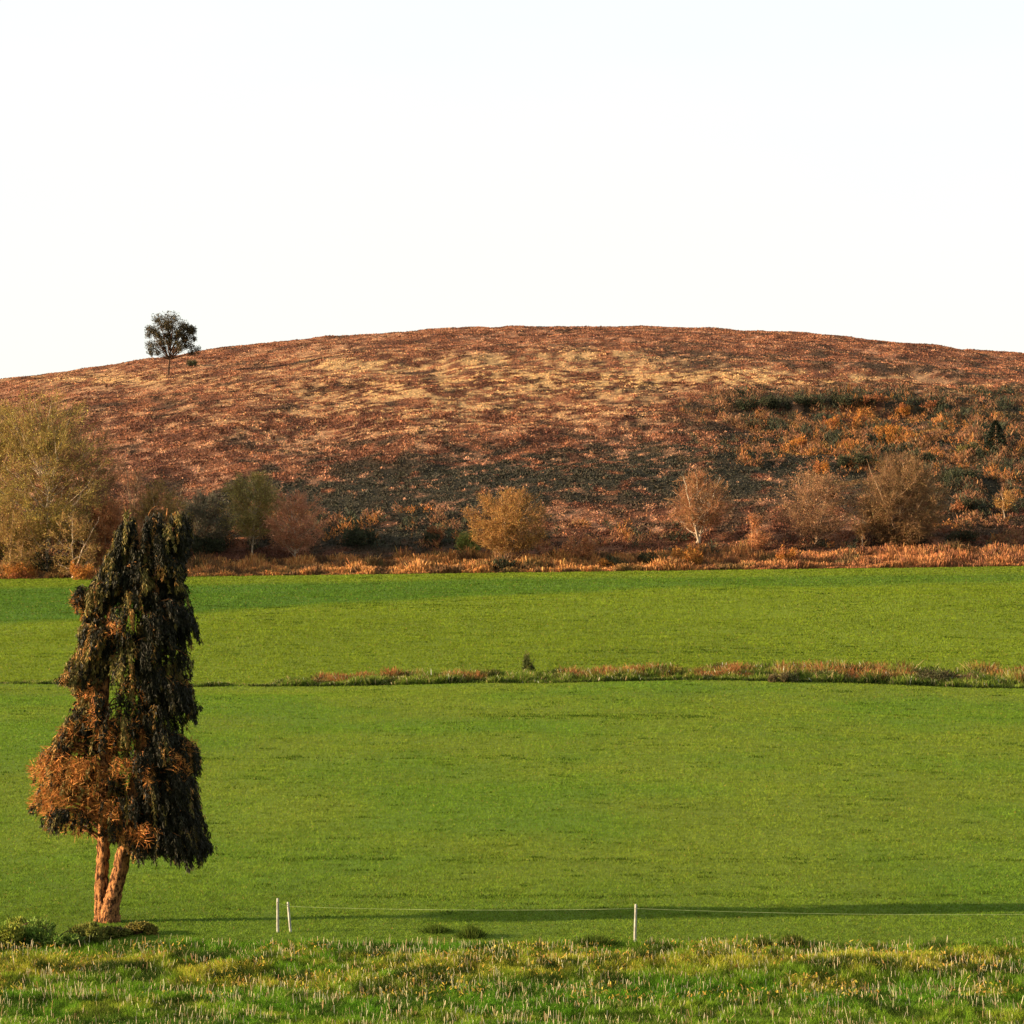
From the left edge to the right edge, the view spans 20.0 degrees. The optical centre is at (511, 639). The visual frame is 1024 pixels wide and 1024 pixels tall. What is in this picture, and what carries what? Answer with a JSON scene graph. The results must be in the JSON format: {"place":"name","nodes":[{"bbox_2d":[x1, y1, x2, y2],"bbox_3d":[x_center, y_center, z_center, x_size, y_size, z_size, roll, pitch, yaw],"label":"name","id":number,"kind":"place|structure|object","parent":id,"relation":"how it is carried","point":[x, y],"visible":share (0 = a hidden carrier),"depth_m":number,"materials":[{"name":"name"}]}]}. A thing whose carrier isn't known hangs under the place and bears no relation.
{"place":"outdoors","nodes":[
{"label":"outdoors","id":0,"kind":"place"},
{"bbox_2d":[0,679,1023,1023],"bbox_3d":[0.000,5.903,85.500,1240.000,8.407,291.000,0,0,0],"label":"meadow","id":1,"kind":"structure","parent":0,"point":[524,826],"depth_m":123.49,"materials":[{"name":"plant"}]},
{"bbox_2d":[0,916,38,944],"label":"bramble bush","id":2,"kind":"object","parent":1,"relation":"on","point":[8,931],"visible":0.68,"depth_m":88.71,"materials":[{"name":"green plant"}]},
{"bbox_2d":[14,916,85,945],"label":"bramble bush","id":3,"kind":"object","parent":1,"relation":"on","point":[33,931],"visible":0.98,"depth_m":88.83,"materials":[{"name":"green plant"}]},
{"bbox_2d":[66,921,108,941],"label":"bramble bush","id":4,"kind":"object","parent":1,"relation":"on","point":[93,930],"visible":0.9,"depth_m":89.51,"materials":[{"name":"green plant"}]},
{"bbox_2d":[101,925,133,938],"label":"bramble bush","id":5,"kind":"object","parent":1,"relation":"on","point":[114,932],"visible":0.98,"depth_m":90.07,"materials":[{"name":"green plant"}]},
{"bbox_2d":[24,503,217,923],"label":"weeping conifer","id":6,"kind":"object","parent":1,"relation":"on","point":[158,812],"visible":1,"depth_m":93.39,"materials":[{"name":"green plant"}]},
{"bbox_2d":[124,919,158,934],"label":"bramble bush","id":7,"kind":"object","parent":1,"relation":"on","point":[139,927],"visible":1,"depth_m":90.86,"materials":[{"name":"green plant"}]},
{"bbox_2d":[276,898,278,931],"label":"fence post","id":8,"kind":"object","parent":1,"relation":"on","point":[277,914],"visible":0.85,"depth_m":91.47,"materials":[{"name":"white wood"}]},
{"bbox_2d":[282,904,1016,914],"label":"fence wire","id":9,"kind":"object","parent":8,"relation":"attached to","point":[728,911],"visible":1,"depth_m":89.03,"materials":[{"name":"grey metal"}]},
{"bbox_2d":[287,902,291,931],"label":"fence post","id":10,"kind":"object","parent":1,"relation":"on","point":[289,920],"visible":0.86,"depth_m":91.47,"materials":[{"name":"white wood"}]},
{"bbox_2d":[415,923,452,934],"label":"grass tussock","id":11,"kind":"object","parent":1,"relation":"on","point":[435,929],"depth_m":91.32,"materials":[{"name":"green plant"}]},
{"bbox_2d":[452,924,491,939],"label":"grass tussock","id":12,"kind":"object","parent":1,"relation":"on","point":[471,932],"depth_m":90.26,"materials":[{"name":"green plant"}]},
{"bbox_2d":[0,936,1023,1023],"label":"verge grass","id":13,"kind":"structure","parent":1,"relation":"on","point":[733,977],"depth_m":81.88,"materials":[{"name":"green plant"}]},
{"bbox_2d":[0,657,1023,688],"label":"ditch growth","id":14,"kind":"object","parent":1,"relation":"on","point":[900,674],"visible":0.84,"depth_m":233.05,"materials":[{"name":"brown plant"}]},
{"bbox_2d":[0,933,1023,1023],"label":"dry stalks","id":15,"kind":"object","parent":1,"relation":"on","point":[573,988],"visible":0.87,"depth_m":82.39,"materials":[{"name":"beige plant"}]},
{"bbox_2d":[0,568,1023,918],"bbox_3d":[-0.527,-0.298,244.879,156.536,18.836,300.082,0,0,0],"label":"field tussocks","id":16,"kind":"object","parent":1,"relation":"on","point":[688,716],"visible":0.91,"depth_m":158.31,"materials":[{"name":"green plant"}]},
{"bbox_2d":[568,933,626,947],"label":"grass tussock","id":17,"kind":"object","parent":1,"relation":"on","point":[599,939],"depth_m":88.85,"materials":[{"name":"green plant"}]},
{"bbox_2d":[633,904,636,941],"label":"fence post","id":18,"kind":"object","parent":1,"relation":"on","point":[635,920],"visible":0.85,"depth_m":89.47,"materials":[{"name":"white wood"}]},
{"bbox_2d":[747,936,777,948],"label":"grass tussock","id":19,"kind":"object","parent":1,"relation":"on","point":[763,940],"depth_m":88.26,"materials":[{"name":"green plant"}]},
{"bbox_2d":[767,670,799,682],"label":"ditch bush","id":20,"kind":"object","parent":1,"relation":"on","point":[786,677],"visible":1,"depth_m":229.66,"materials":[{"name":"green plant"}]},
{"bbox_2d":[777,933,809,947],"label":"grass tussock","id":21,"kind":"object","parent":1,"relation":"on","point":[797,939],"depth_m":88.81,"materials":[{"name":"green plant"}]},
{"bbox_2d":[0,326,1023,578],"bbox_3d":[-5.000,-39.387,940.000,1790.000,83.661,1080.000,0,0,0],"label":"hill","id":22,"kind":"structure","parent":0,"point":[582,368],"depth_m":515.38,"materials":[{"name":"brown plant"}]},
{"bbox_2d":[0,521,18,562],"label":"gorse bush","id":23,"kind":"object","parent":22,"relation":"on","point":[3,544],"visible":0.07,"depth_m":414.24,"materials":[{"name":"green plant"}]},
{"bbox_2d":[0,561,35,578],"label":"orange shrub","id":24,"kind":"object","parent":22,"relation":"on","point":[28,571],"visible":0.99,"depth_m":400.32,"materials":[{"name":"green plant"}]},
{"bbox_2d":[0,402,44,556],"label":"budding tree","id":25,"kind":"object","parent":22,"relation":"on","point":[7,443],"visible":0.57,"depth_m":409.43,"materials":[{"name":"green plant"}]},
{"bbox_2d":[0,505,47,574],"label":"ochre tree","id":26,"kind":"object","parent":22,"relation":"on","point":[25,556],"visible":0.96,"depth_m":401.66,"materials":[{"name":"brown plant"}]},
{"bbox_2d":[0,532,76,570],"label":"shrub","id":27,"kind":"object","parent":22,"relation":"on","point":[43,564],"visible":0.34,"depth_m":407.13,"materials":[{"name":"orange plant"}]},
{"bbox_2d":[0,386,117,571],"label":"birch tree","id":28,"kind":"object","parent":22,"relation":"on","point":[45,436],"visible":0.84,"depth_m":405.10,"materials":[{"name":"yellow plant"}]},
{"bbox_2d":[69,561,94,579],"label":"orange shrub","id":29,"kind":"object","parent":22,"relation":"on","point":[76,570],"visible":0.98,"depth_m":395.54,"materials":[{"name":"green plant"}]},
{"bbox_2d":[38,417,128,565],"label":"bare tree","id":30,"kind":"object","parent":22,"relation":"on","point":[97,477],"visible":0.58,"depth_m":409.87,"materials":[{"name":"brown plant"}]},
{"bbox_2d":[73,504,112,562],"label":"gorse bush","id":31,"kind":"object","parent":22,"relation":"on","point":[95,538],"visible":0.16,"depth_m":413.27,"materials":[{"name":"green plant"}]},
{"bbox_2d":[79,492,141,564],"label":"rusty tree","id":32,"kind":"object","parent":22,"relation":"on","point":[111,516],"visible":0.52,"depth_m":408.15,"materials":[{"name":"brown plant"}]},
{"bbox_2d":[105,457,162,535],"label":"grey tree","id":33,"kind":"object","parent":22,"relation":"on","point":[136,477],"visible":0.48,"depth_m":416.43,"materials":[{"name":"brown plant"}]},
{"bbox_2d":[128,476,195,552],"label":"ochre tree","id":34,"kind":"object","parent":22,"relation":"on","point":[153,496],"visible":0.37,"depth_m":412.93,"materials":[{"name":"brown plant"}]},
{"bbox_2d":[144,311,201,373],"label":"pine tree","id":35,"kind":"object","parent":22,"relation":"on","point":[169,334],"visible":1,"depth_m":594.32,"materials":[{"name":"green plant"}]},
{"bbox_2d":[187,359,196,365],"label":"gorse bush","id":36,"kind":"object","parent":22,"relation":"on","point":[191,363],"visible":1,"depth_m":613.28,"materials":[{"name":"green plant"}]},
{"bbox_2d":[177,490,233,547],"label":"shrubby tree","id":37,"kind":"object","parent":22,"relation":"on","point":[209,513],"visible":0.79,"depth_m":419.96,"materials":[{"name":"green plant"}]},
{"bbox_2d":[190,533,225,554],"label":"gorse bush","id":38,"kind":"object","parent":22,"relation":"on","point":[212,545],"visible":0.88,"depth_m":417.29,"materials":[{"name":"green plant"}]},
{"bbox_2d":[216,468,287,552],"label":"birch tree","id":39,"kind":"object","parent":22,"relation":"on","point":[251,521],"visible":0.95,"depth_m":416.25,"materials":[{"name":"green plant"}]},
{"bbox_2d":[261,487,330,556],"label":"birch tree","id":40,"kind":"object","parent":22,"relation":"on","point":[294,530],"visible":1,"depth_m":413.38,"materials":[{"name":"brown plant"}]},
{"bbox_2d":[340,525,379,545],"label":"gorse bush","id":41,"kind":"object","parent":22,"relation":"on","point":[358,535],"visible":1,"depth_m":420.95,"materials":[{"name":"green plant"}]},
{"bbox_2d":[419,524,444,544],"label":"gorse bush","id":42,"kind":"object","parent":22,"relation":"on","point":[435,535],"visible":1,"depth_m":421.00,"materials":[{"name":"brown plant"}]},
{"bbox_2d":[454,529,480,553],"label":"bush","id":43,"kind":"object","parent":22,"relation":"on","point":[463,542],"visible":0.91,"depth_m":415.92,"materials":[{"name":"green plant"}]},
{"bbox_2d":[486,555,524,569],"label":"gorse bush","id":44,"kind":"object","parent":22,"relation":"on","point":[502,562],"visible":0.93,"depth_m":402.32,"materials":[{"name":"green plant"}]},
{"bbox_2d":[461,483,554,562],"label":"oak tree","id":45,"kind":"object","parent":22,"relation":"on","point":[509,508],"visible":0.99,"depth_m":405.35,"materials":[{"name":"brown plant"}]},
{"bbox_2d":[0,325,1023,562],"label":"heather","id":46,"kind":"object","parent":22,"relation":"on","point":[148,417],"visible":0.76,"depth_m":508.90,"materials":[{"name":"brown plant"}]},
{"bbox_2d":[0,539,1023,578],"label":"bracken","id":47,"kind":"object","parent":22,"relation":"on","point":[556,560],"visible":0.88,"depth_m":405.10,"materials":[{"name":"brown plant"}]},
{"bbox_2d":[557,530,600,558],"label":"bush","id":48,"kind":"object","parent":22,"relation":"on","point":[587,545],"visible":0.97,"depth_m":409.90,"materials":[{"name":"brown plant"}]},
{"bbox_2d":[168,381,1023,559],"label":"scrub","id":49,"kind":"object","parent":22,"relation":"on","point":[836,433],"visible":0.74,"depth_m":481.49,"materials":[{"name":"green plant"}]},
{"bbox_2d":[597,553,628,566],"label":"gorse bush","id":50,"kind":"object","parent":22,"relation":"on","point":[609,559],"visible":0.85,"depth_m":404.67,"materials":[{"name":"green plant"}]},
{"bbox_2d":[637,551,667,564],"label":"gorse bush","id":51,"kind":"object","parent":22,"relation":"on","point":[644,557],"visible":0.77,"depth_m":404.95,"materials":[{"name":"green plant"}]},
{"bbox_2d":[670,543,702,565],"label":"gorse bush","id":52,"kind":"object","parent":22,"relation":"on","point":[697,558],"visible":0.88,"depth_m":404.25,"materials":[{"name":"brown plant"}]},
{"bbox_2d":[660,467,736,542],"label":"birch tree","id":53,"kind":"object","parent":22,"relation":"on","point":[694,518],"visible":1,"depth_m":419.18,"materials":[{"name":"brown plant"}]},
{"bbox_2d":[733,395,759,410],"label":"gorse bush","id":54,"kind":"object","parent":22,"relation":"on","point":[750,400],"visible":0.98,"depth_m":521.23,"materials":[{"name":"green plant"}]},
{"bbox_2d":[744,418,766,428],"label":"olive shrub","id":55,"kind":"object","parent":22,"relation":"on","point":[755,424],"visible":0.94,"depth_m":505.96,"materials":[{"name":"green plant"}]},
{"bbox_2d":[738,511,773,550],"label":"sapling","id":56,"kind":"object","parent":22,"relation":"on","point":[757,539],"visible":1,"depth_m":415.18,"materials":[{"name":"brown plant"}]},
{"bbox_2d":[758,393,793,408],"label":"gorse bush","id":57,"kind":"object","parent":22,"relation":"on","point":[765,401],"visible":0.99,"depth_m":524.43,"materials":[{"name":"green plant"}]},
{"bbox_2d":[775,544,799,560],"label":"orange shrub","id":58,"kind":"object","parent":22,"relation":"on","point":[780,554],"visible":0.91,"depth_m":405.08,"materials":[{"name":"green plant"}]},
{"bbox_2d":[787,432,807,450],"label":"orange shrub","id":59,"kind":"object","parent":22,"relation":"on","point":[801,441],"visible":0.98,"depth_m":481.79,"materials":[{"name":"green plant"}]},
{"bbox_2d":[792,393,825,406],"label":"gorse bush","id":60,"kind":"object","parent":22,"relation":"on","point":[799,400],"visible":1,"depth_m":525.60,"materials":[{"name":"green plant"}]},
{"bbox_2d":[771,469,857,543],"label":"bare tree","id":61,"kind":"object","parent":22,"relation":"on","point":[820,489],"visible":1,"depth_m":418.23,"materials":[{"name":"brown plant"}]},
{"bbox_2d":[812,456,829,473],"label":"orange shrub","id":62,"kind":"object","parent":22,"relation":"on","point":[820,467],"visible":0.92,"depth_m":463.04,"materials":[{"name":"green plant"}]},
{"bbox_2d":[821,414,842,428],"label":"orange shrub","id":63,"kind":"object","parent":22,"relation":"on","point":[833,421],"visible":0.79,"depth_m":507.74,"materials":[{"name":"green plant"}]},
{"bbox_2d":[829,391,857,405],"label":"gorse bush","id":64,"kind":"object","parent":22,"relation":"on","point":[836,397],"visible":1,"depth_m":524.97,"materials":[{"name":"green plant"}]},
{"bbox_2d":[836,451,876,466],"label":"gorse bush","id":65,"kind":"object","parent":22,"relation":"on","point":[843,460],"visible":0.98,"depth_m":467.26,"materials":[{"name":"green plant"}]},
{"bbox_2d":[848,502,871,546],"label":"sapling","id":66,"kind":"object","parent":22,"relation":"on","point":[859,528],"visible":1,"depth_m":416.64,"materials":[{"name":"brown plant"}]},
{"bbox_2d":[852,408,868,425],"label":"orange shrub","id":67,"kind":"object","parent":22,"relation":"on","point":[859,414],"visible":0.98,"depth_m":512.93,"materials":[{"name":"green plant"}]},
{"bbox_2d":[856,391,886,405],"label":"gorse bush","id":68,"kind":"object","parent":22,"relation":"on","point":[872,400],"visible":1,"depth_m":524.38,"materials":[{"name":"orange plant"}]},
{"bbox_2d":[873,420,904,442],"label":"orange shrub","id":69,"kind":"object","parent":22,"relation":"on","point":[890,431],"visible":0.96,"depth_m":493.00,"materials":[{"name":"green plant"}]},
{"bbox_2d":[894,402,910,414],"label":"orange shrub","id":70,"kind":"object","parent":22,"relation":"on","point":[902,408],"visible":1,"depth_m":522.21,"materials":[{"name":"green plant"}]},
{"bbox_2d":[851,450,954,547],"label":"round tree","id":71,"kind":"object","parent":22,"relation":"on","point":[903,498],"visible":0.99,"depth_m":415.77,"materials":[{"name":"brown plant"}]},
{"bbox_2d":[905,431,918,442],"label":"orange shrub","id":72,"kind":"object","parent":22,"relation":"on","point":[911,436],"visible":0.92,"depth_m":490.13,"materials":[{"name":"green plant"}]},
{"bbox_2d":[904,447,936,464],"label":"gorse bush","id":73,"kind":"object","parent":22,"relation":"on","point":[928,458],"visible":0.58,"depth_m":470.58,"materials":[{"name":"green plant"}]},
{"bbox_2d":[918,398,944,410],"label":"gorse bush","id":74,"kind":"object","parent":22,"relation":"on","point":[934,403],"visible":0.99,"depth_m":523.71,"materials":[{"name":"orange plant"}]},
{"bbox_2d":[936,466,984,480],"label":"gorse bush","id":75,"kind":"object","parent":22,"relation":"on","point":[958,471],"visible":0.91,"depth_m":453.29,"materials":[{"name":"green plant"}]},
{"bbox_2d":[945,528,981,541],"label":"gorse bush","id":76,"kind":"object","parent":22,"relation":"on","point":[967,535],"visible":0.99,"depth_m":418.57,"materials":[{"name":"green plant"}]},
{"bbox_2d":[950,497,979,510],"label":"gorse bush","id":77,"kind":"object","parent":22,"relation":"on","point":[967,504],"visible":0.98,"depth_m":434.82,"materials":[{"name":"brown plant"}]},
{"bbox_2d":[955,441,982,455],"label":"olive shrub","id":78,"kind":"object","parent":22,"relation":"on","point":[975,445],"visible":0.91,"depth_m":476.96,"materials":[{"name":"green plant"}]},
{"bbox_2d":[983,420,1009,448],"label":"conifer","id":79,"kind":"object","parent":22,"relation":"on","point":[990,436],"visible":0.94,"depth_m":479.96,"materials":[{"name":"green plant"}]},
{"bbox_2d":[993,487,1015,517],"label":"sapling","id":80,"kind":"object","parent":22,"relation":"on","point":[1003,506],"visible":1,"depth_m":431.21,"materials":[{"name":"brown plant"}]},
{"bbox_2d":[0,566,1023,685],"bbox_3d":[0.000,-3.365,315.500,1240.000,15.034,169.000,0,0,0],"label":"field","id":81,"kind":"structure","parent":0,"point":[643,628],"depth_m":298.58,"materials":[{"name":"green plant"}]},
{"bbox_2d":[39,508,104,577],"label":"young tree","id":82,"kind":"object","parent":81,"relation":"on","point":[81,528],"visible":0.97,"depth_m":398.70,"materials":[{"name":"brown plant"}]},
{"bbox_2d":[521,651,535,671],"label":"ditch bush","id":83,"kind":"object","parent":81,"relation":"on","point":[526,663],"visible":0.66,"depth_m":237.26,"materials":[{"name":"green plant"}]},
{"bbox_2d":[810,669,840,676],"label":"ditch bush","id":84,"kind":"object","parent":81,"relation":"on","point":[828,671],"visible":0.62,"depth_m":233.02,"materials":[{"name":"green plant"}]},
{"bbox_2d":[911,667,983,681],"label":"ditch bush","id":85,"kind":"object","parent":81,"relation":"on","point":[933,674],"visible":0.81,"depth_m":233.92,"materials":[{"name":"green plant"}]},
{"bbox_2d":[0,0,1023,378],"label":"sky","id":86,"kind":"structure","parent":0,"point":[247,171],"materials":[{"name":"white"}]}
]}

